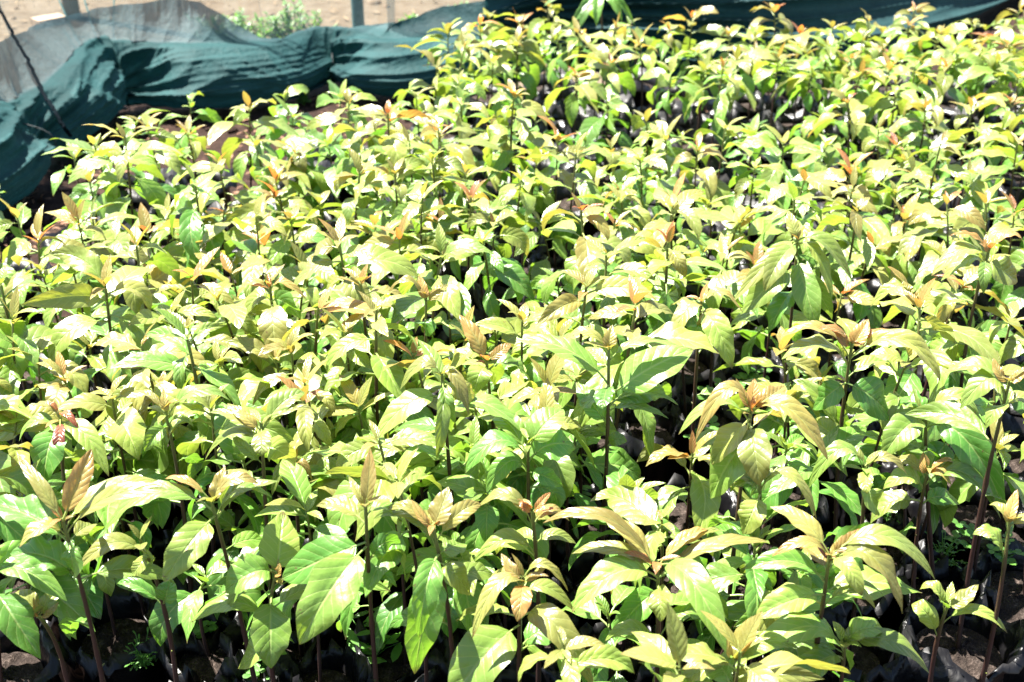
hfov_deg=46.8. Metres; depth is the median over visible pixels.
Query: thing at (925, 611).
avocado seedling
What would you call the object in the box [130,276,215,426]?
avocado seedling
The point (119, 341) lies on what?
avocado seedling
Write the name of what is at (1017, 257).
avocado seedling
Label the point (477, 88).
avocado seedling
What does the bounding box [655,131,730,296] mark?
avocado seedling
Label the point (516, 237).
avocado seedling
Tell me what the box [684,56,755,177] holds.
avocado seedling
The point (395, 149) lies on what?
avocado seedling
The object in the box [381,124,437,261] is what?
avocado seedling
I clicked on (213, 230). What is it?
avocado seedling
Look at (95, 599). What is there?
avocado seedling
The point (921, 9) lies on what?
avocado seedling
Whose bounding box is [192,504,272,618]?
avocado seedling
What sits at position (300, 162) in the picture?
avocado seedling
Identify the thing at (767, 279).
avocado seedling
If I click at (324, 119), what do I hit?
avocado seedling
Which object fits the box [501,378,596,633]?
avocado seedling
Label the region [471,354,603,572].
avocado seedling
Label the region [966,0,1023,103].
avocado seedling
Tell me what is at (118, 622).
avocado seedling
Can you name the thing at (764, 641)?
avocado seedling
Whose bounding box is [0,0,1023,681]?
nursery soil
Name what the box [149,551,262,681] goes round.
avocado seedling
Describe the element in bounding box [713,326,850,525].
avocado seedling
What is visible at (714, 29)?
avocado seedling
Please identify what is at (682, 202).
avocado seedling
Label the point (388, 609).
avocado seedling
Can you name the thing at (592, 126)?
avocado seedling
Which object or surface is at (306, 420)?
avocado seedling
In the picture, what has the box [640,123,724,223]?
avocado seedling
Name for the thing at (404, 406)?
avocado seedling
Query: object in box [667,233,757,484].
avocado seedling
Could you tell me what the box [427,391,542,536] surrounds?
avocado seedling
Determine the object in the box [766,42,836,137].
avocado seedling
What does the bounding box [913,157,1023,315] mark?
avocado seedling
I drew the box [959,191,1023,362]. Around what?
avocado seedling
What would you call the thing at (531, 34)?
avocado seedling
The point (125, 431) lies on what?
avocado seedling
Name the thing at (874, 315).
avocado seedling
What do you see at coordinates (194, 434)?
avocado seedling
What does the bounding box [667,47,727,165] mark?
avocado seedling
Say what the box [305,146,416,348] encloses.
avocado seedling
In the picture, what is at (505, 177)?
avocado seedling
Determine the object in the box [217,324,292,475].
avocado seedling
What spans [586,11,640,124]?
avocado seedling
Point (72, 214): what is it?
avocado seedling
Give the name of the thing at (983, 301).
avocado seedling
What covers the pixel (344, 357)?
avocado seedling
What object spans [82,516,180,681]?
avocado seedling
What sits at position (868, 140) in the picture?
avocado seedling
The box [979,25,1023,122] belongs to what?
avocado seedling
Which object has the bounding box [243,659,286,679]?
weed
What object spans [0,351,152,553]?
avocado seedling
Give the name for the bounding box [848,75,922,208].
avocado seedling
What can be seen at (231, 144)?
avocado seedling
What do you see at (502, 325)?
avocado seedling
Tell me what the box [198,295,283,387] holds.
avocado seedling
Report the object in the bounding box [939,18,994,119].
avocado seedling
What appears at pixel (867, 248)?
avocado seedling
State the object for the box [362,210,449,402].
avocado seedling
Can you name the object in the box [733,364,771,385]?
weed
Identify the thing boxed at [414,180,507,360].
avocado seedling
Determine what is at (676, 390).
avocado seedling
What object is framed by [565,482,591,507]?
weed
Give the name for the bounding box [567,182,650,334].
avocado seedling
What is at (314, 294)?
avocado seedling
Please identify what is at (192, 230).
avocado seedling
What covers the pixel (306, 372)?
avocado seedling
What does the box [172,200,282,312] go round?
avocado seedling
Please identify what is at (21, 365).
avocado seedling
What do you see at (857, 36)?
avocado seedling
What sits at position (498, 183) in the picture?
avocado seedling
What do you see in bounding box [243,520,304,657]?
avocado seedling
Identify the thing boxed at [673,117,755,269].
avocado seedling
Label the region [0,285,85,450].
avocado seedling
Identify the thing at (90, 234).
avocado seedling
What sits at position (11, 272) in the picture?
avocado seedling
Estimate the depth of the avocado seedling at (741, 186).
2.74 m
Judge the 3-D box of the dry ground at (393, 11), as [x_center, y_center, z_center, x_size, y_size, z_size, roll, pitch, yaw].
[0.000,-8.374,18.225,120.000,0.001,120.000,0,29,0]
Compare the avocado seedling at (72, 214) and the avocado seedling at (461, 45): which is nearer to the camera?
the avocado seedling at (72, 214)
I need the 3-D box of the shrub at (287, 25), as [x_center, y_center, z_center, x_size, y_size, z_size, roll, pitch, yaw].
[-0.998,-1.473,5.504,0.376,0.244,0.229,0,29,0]
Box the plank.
[30,13,64,24]
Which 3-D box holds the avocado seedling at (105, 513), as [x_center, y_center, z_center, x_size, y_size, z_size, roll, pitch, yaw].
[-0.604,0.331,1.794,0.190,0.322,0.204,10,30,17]
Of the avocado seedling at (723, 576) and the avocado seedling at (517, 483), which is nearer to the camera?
the avocado seedling at (723, 576)
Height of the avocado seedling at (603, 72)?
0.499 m
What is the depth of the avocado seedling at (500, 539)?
1.55 m
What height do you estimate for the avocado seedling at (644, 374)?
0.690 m
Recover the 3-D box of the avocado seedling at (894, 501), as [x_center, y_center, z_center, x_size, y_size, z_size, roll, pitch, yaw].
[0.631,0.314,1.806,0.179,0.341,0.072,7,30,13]
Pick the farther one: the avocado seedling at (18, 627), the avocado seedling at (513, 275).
the avocado seedling at (513, 275)
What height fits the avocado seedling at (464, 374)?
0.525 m
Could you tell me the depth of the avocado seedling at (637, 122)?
3.10 m
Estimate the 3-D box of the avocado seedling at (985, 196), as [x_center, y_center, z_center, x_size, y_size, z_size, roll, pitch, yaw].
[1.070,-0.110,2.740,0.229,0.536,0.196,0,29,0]
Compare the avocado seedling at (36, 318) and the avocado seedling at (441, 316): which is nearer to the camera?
the avocado seedling at (441, 316)
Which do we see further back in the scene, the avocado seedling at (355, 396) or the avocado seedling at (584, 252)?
the avocado seedling at (584, 252)
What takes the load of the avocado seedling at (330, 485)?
on the nursery soil
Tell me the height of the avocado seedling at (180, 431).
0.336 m
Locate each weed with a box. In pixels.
[124,627,158,670]
[192,604,222,638]
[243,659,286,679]
[295,92,311,104]
[347,607,401,663]
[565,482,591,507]
[683,415,719,449]
[696,378,745,406]
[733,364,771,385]
[740,120,769,135]
[789,124,811,139]
[882,512,899,522]
[925,530,967,568]
[945,518,1000,547]
[957,306,1022,329]
[980,532,1023,564]
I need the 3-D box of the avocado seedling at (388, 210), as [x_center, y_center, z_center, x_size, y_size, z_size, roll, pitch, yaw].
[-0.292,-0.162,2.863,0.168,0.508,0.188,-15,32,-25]
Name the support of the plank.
on the dry ground at (393, 11)
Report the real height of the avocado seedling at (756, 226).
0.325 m
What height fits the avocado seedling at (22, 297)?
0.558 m
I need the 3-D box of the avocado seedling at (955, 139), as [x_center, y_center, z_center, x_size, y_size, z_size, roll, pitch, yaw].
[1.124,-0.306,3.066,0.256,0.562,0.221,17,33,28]
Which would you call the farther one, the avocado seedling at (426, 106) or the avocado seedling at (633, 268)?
the avocado seedling at (426, 106)
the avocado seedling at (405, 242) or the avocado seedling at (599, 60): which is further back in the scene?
the avocado seedling at (599, 60)
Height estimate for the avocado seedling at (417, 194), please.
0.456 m
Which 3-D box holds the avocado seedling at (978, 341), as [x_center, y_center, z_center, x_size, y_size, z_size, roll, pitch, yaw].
[0.655,0.206,2.028,0.199,0.673,0.237,0,29,0]
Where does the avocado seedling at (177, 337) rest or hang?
on the nursery soil
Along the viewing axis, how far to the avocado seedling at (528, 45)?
3.91 m
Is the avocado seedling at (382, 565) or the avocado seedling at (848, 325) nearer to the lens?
the avocado seedling at (382, 565)
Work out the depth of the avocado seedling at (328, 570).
1.46 m
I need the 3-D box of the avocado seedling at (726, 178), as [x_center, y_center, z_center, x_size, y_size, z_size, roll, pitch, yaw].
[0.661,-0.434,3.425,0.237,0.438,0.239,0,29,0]
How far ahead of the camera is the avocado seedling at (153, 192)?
2.67 m
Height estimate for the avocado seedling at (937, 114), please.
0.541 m
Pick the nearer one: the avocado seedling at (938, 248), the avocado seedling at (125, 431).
the avocado seedling at (125, 431)
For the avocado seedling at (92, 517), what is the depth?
1.92 m
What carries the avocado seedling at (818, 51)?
on the nursery soil
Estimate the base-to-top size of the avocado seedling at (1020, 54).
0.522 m
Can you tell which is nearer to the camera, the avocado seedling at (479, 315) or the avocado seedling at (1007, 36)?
the avocado seedling at (479, 315)
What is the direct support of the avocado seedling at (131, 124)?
on the nursery soil
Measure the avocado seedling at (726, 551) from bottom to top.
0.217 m
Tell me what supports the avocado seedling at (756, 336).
on the nursery soil
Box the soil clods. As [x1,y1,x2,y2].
[1,30,976,257]
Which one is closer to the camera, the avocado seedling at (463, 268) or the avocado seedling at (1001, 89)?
the avocado seedling at (463, 268)
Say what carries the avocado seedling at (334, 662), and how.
on the nursery soil
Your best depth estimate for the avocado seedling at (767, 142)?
2.89 m
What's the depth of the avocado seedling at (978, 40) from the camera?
3.90 m
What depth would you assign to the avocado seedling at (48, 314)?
2.16 m
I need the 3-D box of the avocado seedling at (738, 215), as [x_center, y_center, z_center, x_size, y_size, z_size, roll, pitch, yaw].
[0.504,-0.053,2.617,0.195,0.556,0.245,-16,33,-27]
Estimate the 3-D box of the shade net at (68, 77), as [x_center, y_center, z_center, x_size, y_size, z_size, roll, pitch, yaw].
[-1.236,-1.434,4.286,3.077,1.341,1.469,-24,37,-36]
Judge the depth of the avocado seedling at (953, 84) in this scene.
4.37 m
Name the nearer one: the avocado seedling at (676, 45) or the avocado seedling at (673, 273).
the avocado seedling at (673, 273)
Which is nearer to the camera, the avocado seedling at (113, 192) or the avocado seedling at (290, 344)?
the avocado seedling at (290, 344)
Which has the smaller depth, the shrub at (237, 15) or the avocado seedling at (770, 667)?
the avocado seedling at (770, 667)
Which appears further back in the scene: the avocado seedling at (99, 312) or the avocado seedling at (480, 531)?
the avocado seedling at (99, 312)
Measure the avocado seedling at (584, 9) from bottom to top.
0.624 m
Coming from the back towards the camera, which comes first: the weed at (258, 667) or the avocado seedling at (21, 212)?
the avocado seedling at (21, 212)
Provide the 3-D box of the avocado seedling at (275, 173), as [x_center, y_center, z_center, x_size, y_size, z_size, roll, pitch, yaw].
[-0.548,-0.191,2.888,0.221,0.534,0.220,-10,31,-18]
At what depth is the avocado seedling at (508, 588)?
1.76 m
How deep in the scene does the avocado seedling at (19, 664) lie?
1.78 m
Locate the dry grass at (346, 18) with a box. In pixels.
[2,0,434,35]
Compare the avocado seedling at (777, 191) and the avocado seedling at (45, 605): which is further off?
the avocado seedling at (777, 191)
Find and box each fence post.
[61,0,79,15]
[351,0,364,26]
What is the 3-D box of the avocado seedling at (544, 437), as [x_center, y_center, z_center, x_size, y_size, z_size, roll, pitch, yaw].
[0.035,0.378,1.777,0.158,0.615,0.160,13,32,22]
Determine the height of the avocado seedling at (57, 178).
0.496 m
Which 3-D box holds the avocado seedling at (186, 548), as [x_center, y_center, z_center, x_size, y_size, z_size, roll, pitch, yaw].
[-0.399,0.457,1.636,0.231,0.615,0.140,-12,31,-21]
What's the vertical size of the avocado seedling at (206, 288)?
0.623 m
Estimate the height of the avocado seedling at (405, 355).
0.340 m
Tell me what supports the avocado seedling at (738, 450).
on the nursery soil
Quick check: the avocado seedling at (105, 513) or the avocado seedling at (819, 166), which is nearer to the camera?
the avocado seedling at (105, 513)
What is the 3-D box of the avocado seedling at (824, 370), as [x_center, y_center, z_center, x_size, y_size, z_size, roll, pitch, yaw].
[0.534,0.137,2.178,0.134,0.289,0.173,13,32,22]
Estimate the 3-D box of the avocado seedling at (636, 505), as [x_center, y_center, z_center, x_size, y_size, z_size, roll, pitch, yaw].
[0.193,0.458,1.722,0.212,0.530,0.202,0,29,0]
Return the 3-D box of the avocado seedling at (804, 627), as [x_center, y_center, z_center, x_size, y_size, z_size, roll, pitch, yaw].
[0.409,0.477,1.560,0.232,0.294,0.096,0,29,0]
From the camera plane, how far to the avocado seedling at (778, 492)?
1.78 m
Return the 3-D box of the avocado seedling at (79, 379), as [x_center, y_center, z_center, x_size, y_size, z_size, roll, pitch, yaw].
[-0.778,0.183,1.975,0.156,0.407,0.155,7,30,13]
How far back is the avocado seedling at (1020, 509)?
2.06 m
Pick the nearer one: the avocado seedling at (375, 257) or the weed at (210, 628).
the weed at (210, 628)
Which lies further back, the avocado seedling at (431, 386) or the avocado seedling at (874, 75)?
the avocado seedling at (874, 75)
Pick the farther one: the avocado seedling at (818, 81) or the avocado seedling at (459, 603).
the avocado seedling at (818, 81)
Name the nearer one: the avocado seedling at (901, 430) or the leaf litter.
the avocado seedling at (901, 430)
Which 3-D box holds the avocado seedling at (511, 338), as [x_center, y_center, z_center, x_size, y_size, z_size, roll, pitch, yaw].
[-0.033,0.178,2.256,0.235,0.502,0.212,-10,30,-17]
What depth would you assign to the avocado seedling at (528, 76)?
3.78 m
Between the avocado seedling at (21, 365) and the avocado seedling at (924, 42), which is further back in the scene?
the avocado seedling at (924, 42)
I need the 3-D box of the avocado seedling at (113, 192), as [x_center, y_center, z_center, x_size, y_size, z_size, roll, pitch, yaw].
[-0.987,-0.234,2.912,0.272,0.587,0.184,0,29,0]
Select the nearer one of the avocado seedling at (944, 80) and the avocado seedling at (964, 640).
the avocado seedling at (964, 640)
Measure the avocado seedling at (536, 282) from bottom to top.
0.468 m
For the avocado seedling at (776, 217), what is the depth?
2.43 m
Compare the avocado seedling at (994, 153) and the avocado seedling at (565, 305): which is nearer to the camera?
the avocado seedling at (565, 305)
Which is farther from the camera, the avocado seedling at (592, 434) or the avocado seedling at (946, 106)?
the avocado seedling at (946, 106)
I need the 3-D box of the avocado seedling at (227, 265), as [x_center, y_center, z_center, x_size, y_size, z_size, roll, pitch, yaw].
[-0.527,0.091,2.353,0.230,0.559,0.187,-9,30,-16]
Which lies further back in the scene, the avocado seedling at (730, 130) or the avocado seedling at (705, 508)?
the avocado seedling at (730, 130)
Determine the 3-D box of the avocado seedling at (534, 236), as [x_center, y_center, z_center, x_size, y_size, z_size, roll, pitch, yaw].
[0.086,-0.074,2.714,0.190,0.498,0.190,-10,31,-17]
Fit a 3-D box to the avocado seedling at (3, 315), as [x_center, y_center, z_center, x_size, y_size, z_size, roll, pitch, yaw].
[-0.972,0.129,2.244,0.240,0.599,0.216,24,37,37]
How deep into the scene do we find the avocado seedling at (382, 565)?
1.54 m
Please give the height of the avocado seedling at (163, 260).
0.668 m
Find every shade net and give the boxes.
[0,0,545,210]
[479,0,1006,83]
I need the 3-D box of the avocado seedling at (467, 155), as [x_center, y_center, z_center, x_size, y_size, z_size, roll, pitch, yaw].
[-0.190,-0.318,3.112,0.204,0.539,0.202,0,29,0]
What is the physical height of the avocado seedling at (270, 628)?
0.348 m
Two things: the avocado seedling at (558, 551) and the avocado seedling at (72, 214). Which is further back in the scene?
the avocado seedling at (72, 214)
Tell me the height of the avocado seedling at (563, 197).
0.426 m
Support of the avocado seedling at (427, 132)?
on the nursery soil
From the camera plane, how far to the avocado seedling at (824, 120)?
3.23 m
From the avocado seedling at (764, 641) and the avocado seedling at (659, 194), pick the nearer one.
the avocado seedling at (764, 641)
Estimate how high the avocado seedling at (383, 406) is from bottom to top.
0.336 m
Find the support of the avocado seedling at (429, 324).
on the nursery soil
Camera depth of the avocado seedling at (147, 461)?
1.94 m
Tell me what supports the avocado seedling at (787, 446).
on the nursery soil
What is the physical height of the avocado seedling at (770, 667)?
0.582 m
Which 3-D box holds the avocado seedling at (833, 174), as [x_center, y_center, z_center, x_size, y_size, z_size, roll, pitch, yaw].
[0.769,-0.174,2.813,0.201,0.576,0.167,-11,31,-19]
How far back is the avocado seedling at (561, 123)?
3.88 m
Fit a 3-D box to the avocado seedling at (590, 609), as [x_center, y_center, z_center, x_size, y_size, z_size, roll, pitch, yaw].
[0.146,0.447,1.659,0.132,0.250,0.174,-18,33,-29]
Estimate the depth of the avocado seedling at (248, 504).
1.75 m
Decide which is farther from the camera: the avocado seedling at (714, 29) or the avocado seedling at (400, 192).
the avocado seedling at (714, 29)
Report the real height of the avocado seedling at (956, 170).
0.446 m
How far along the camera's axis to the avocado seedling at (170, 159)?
2.97 m
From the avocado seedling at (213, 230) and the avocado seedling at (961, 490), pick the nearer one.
the avocado seedling at (961, 490)
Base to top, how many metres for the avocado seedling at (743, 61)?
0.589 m
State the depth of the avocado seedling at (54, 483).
1.73 m
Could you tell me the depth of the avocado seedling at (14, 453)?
1.86 m
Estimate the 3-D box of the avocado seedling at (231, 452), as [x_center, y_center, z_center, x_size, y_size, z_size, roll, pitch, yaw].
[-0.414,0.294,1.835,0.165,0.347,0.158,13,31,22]
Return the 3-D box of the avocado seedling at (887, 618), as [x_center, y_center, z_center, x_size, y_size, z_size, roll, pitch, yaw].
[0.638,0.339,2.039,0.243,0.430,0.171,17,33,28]
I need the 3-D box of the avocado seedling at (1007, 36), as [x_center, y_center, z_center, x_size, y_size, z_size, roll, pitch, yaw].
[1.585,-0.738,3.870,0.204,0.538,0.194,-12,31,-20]
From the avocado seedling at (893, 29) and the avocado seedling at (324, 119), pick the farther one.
the avocado seedling at (893, 29)
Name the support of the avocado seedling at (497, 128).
on the nursery soil
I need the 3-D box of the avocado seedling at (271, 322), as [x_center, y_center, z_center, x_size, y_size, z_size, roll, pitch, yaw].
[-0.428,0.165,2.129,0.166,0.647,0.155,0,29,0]
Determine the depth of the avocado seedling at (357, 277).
1.98 m
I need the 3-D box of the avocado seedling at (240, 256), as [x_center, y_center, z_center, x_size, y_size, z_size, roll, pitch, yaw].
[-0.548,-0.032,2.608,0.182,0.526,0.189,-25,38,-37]
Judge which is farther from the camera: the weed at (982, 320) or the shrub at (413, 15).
the shrub at (413, 15)
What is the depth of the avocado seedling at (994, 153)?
2.81 m
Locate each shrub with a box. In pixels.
[223,8,259,29]
[229,11,285,37]
[258,0,337,37]
[398,12,417,21]
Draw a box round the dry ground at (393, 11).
[0,0,726,89]
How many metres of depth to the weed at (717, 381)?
2.41 m
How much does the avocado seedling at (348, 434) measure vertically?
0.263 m
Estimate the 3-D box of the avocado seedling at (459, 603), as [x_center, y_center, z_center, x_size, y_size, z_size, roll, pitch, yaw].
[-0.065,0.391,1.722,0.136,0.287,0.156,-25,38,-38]
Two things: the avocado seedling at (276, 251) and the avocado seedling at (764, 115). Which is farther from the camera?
the avocado seedling at (764, 115)
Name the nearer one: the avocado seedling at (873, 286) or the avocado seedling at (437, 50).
the avocado seedling at (873, 286)
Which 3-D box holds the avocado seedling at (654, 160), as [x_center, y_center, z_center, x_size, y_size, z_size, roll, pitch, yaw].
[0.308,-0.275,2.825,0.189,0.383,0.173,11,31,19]
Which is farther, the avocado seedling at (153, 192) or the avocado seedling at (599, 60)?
the avocado seedling at (599, 60)
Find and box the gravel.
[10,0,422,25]
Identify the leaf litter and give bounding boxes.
[0,26,989,253]
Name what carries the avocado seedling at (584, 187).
on the nursery soil
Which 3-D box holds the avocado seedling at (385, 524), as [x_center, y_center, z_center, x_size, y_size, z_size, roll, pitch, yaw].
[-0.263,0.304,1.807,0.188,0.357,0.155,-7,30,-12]
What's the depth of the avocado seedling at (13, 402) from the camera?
1.87 m
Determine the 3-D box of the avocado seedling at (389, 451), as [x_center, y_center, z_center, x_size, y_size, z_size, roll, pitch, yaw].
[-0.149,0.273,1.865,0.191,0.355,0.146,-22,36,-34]
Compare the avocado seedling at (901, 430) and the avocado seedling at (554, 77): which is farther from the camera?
the avocado seedling at (554, 77)
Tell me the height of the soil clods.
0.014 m
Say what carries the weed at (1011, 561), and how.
on the nursery soil
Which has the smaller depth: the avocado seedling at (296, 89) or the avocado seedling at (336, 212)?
the avocado seedling at (336, 212)
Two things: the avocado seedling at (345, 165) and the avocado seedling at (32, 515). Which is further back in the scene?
the avocado seedling at (345, 165)
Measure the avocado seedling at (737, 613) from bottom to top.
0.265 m
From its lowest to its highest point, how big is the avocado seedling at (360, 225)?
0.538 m
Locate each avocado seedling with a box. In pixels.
[0,191,53,324]
[0,198,96,363]
[0,231,44,405]
[0,265,68,496]
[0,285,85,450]
[0,297,37,494]
[0,335,88,474]
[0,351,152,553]
[0,377,77,544]
[0,395,60,681]
[0,404,74,581]
[0,442,69,681]
[0,449,174,681]
[0,458,64,540]
[0,540,66,681]
[0,570,94,630]
[1,204,97,313]
[5,256,108,440]
[7,489,102,618]
[15,589,69,681]
[19,400,114,681]
[21,245,170,540]
[41,139,140,278]
[41,192,139,383]
[42,131,159,285]
[43,197,141,356]
[43,263,127,456]
[45,322,129,445]
[46,442,142,572]
[48,304,134,406]
[50,217,162,411]
[50,222,213,529]
[50,374,198,585]
[58,522,164,681]
[62,170,128,306]
[68,123,183,314]
[70,219,125,314]
[72,474,196,620]
[77,146,155,243]
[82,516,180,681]
[91,365,199,487]
[91,416,197,532]
[95,322,240,567]
[98,247,185,371]
[102,466,302,681]
[105,108,188,225]
[110,308,240,618]
[123,190,231,299]
[124,112,207,291]
[126,203,215,339]
[128,290,225,528]
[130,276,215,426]
[132,384,236,681]
[137,311,276,602]
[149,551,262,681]
[152,247,248,475]
[155,91,236,213]
[161,222,238,402]
[162,115,228,265]
[167,337,274,545]
[169,163,241,378]
[169,384,293,544]
[170,252,305,417]
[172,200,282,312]
[174,153,263,288]
[185,283,269,465]
[187,401,294,603]
[190,512,306,681]
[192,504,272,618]
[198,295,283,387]
[205,388,316,681]
[207,91,304,246]
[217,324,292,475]
[219,212,313,359]
[224,194,306,375]
[225,179,341,338]
[225,337,325,429]
[232,130,317,263]
[237,264,313,584]
[239,459,389,681]
[241,206,333,380]
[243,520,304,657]
[248,261,352,426]
[249,164,323,289]
[253,284,382,519]
[253,325,348,538]
[254,95,339,233]
[255,84,332,187]
[255,241,359,419]
[261,139,341,250]
[261,375,378,536]
[268,444,344,657]
[277,125,376,282]
[278,352,364,646]
[282,448,409,681]
[288,433,408,555]
[289,349,352,440]
[292,214,418,456]
[297,189,363,285]
[298,419,449,681]
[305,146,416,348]
[306,88,390,229]
[307,79,367,225]
[313,264,400,407]
[313,418,385,540]
[315,291,434,634]
[317,210,419,383]
[319,307,379,463]
[324,314,437,380]
[324,374,409,540]
[324,374,468,526]
[325,447,448,681]
[326,121,386,275]
[327,330,389,417]
[338,157,442,360]
[346,100,438,276]
[352,184,418,293]
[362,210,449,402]
[364,103,433,240]
[372,102,424,197]
[373,417,465,546]
[374,487,492,673]
[374,566,448,653]
[375,340,526,681]
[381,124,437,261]
[383,337,482,596]
[385,87,447,213]
[385,223,493,415]
[388,180,453,319]
[389,198,484,333]
[389,275,448,502]
[392,150,498,335]
[393,45,488,170]
[396,530,510,636]
[403,148,485,308]
[407,116,477,254]
[409,416,556,544]
[410,18,479,122]
[410,28,503,141]
[410,115,502,276]
[412,306,503,434]
[413,70,494,196]
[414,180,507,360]
[414,282,479,413]
[416,365,487,542]
[425,155,502,281]
[425,457,548,629]
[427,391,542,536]
[428,543,545,630]
[431,96,489,283]
[439,179,515,349]
[443,208,528,358]
[448,315,537,621]
[448,553,592,681]
[451,385,533,519]
[453,312,546,436]
[454,13,514,127]
[455,49,527,169]
[455,226,534,421]
[460,114,538,285]
[462,8,527,115]
[465,407,578,676]
[471,166,543,317]
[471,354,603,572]
[474,299,571,573]
[474,487,575,681]
[475,25,547,160]
[476,78,556,285]
[485,130,551,247]
[486,336,551,401]
[487,300,558,398]
[493,11,543,118]
[494,146,560,288]
[499,268,599,405]
[499,303,571,408]
[500,201,577,348]
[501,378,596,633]
[504,105,572,190]
[504,316,614,498]
[505,452,590,522]
[511,116,595,272]
[513,131,611,307]
[516,325,693,681]
[518,626,634,681]
[522,44,567,157]
[523,0,576,100]
[523,266,664,483]
[525,425,640,579]
[528,363,618,577]
[532,13,585,107]
[541,192,632,422]
[542,131,613,257]
[543,507,767,681]
[544,0,634,111]
[544,66,607,171]
[547,16,616,144]
[561,585,667,681]
[563,43,639,160]
[563,52,628,144]
[564,236,655,502]
[566,88,633,213]
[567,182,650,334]
[568,464,679,681]
[573,485,729,681]
[574,210,664,353]
[575,132,651,306]
[578,273,718,540]
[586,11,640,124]
[592,176,673,312]
[597,261,686,410]
[602,147,677,254]
[604,16,658,107]
[607,108,698,236]
[609,23,670,147]
[609,220,728,525]
[615,189,723,449]
[620,257,731,419]
[621,602,714,681]
[627,21,689,134]
[633,114,696,255]
[637,172,736,335]
[637,429,748,639]
[638,283,746,559]
[638,616,823,681]
[640,54,703,204]
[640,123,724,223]
[654,6,726,111]
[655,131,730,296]
[663,45,719,136]
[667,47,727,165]
[667,187,752,328]
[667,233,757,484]
[667,547,791,593]
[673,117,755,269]
[678,378,827,681]
[678,518,795,661]
[682,610,850,681]
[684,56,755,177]
[687,25,753,126]
[687,569,861,665]
[689,205,786,387]
[697,209,785,328]
[698,44,778,174]
[700,113,787,269]
[707,432,818,599]
[713,240,795,389]
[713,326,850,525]
[717,377,847,582]
[717,466,816,663]
[719,40,777,151]
[719,128,774,207]
[721,269,802,425]
[725,156,790,328]
[728,124,826,336]
[733,24,788,119]
[734,211,851,497]
[737,546,843,681]
[741,182,850,376]
[742,163,846,340]
[743,505,934,681]
[744,1,798,104]
[746,612,928,681]
[747,43,817,175]
[755,424,865,587]
[757,21,829,120]
[765,352,844,441]
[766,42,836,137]
[770,56,834,168]
[771,134,861,256]
[773,279,879,531]
[775,211,882,335]
[781,319,940,622]
[782,102,852,215]
[791,146,882,337]
[793,196,890,404]
[794,33,845,140]
[796,19,850,117]
[798,563,920,616]
[799,39,856,99]
[802,164,891,348]
[808,88,876,225]
[808,439,906,681]
[810,431,948,629]
[813,43,877,148]
[822,231,902,376]
[825,26,894,139]
[825,178,951,316]
[826,59,886,174]
[827,266,958,526]
[829,341,948,524]
[840,112,914,233]
[843,9,886,106]
[843,277,998,542]
[844,35,916,128]
[846,132,937,282]
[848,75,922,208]
[850,52,927,161]
[856,43,929,153]
[858,192,958,371]
[865,52,942,183]
[865,580,1006,681]
[866,1,936,110]
[866,266,1023,498]
[870,451,1000,607]
[872,146,936,278]
[873,16,936,119]
[873,94,950,222]
[880,240,982,420]
[881,386,1004,631]
[882,116,966,210]
[890,24,958,135]
[894,191,989,385]
[896,130,971,305]
[899,56,968,175]
[899,355,1023,681]
[902,116,1018,270]
[909,41,983,160]
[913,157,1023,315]
[917,387,986,540]
[920,229,1022,502]
[921,36,985,96]
[921,351,1023,567]
[927,178,1023,327]
[930,96,1013,233]
[933,307,1018,400]
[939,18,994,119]
[940,37,1007,164]
[940,403,1023,573]
[950,29,1015,123]
[955,52,1023,162]
[957,301,1023,439]
[958,413,1023,681]
[959,131,1023,290]
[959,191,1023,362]
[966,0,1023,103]
[966,67,1023,190]
[970,26,1023,136]
[973,489,1023,681]
[975,92,1023,216]
[978,199,1023,363]
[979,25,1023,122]
[982,227,1023,418]
[984,331,1023,479]
[988,115,1023,253]
[993,49,1023,147]
[996,105,1021,128]
[1006,479,1023,528]
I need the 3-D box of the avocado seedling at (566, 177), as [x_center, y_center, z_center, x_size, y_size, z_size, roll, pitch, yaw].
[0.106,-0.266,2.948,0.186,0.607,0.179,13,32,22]
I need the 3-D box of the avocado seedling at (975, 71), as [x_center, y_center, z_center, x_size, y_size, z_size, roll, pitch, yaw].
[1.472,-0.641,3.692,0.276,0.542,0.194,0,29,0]
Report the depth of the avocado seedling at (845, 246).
2.55 m
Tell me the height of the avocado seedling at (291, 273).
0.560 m
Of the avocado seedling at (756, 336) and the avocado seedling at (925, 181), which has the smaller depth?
the avocado seedling at (756, 336)
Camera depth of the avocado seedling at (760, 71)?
3.67 m

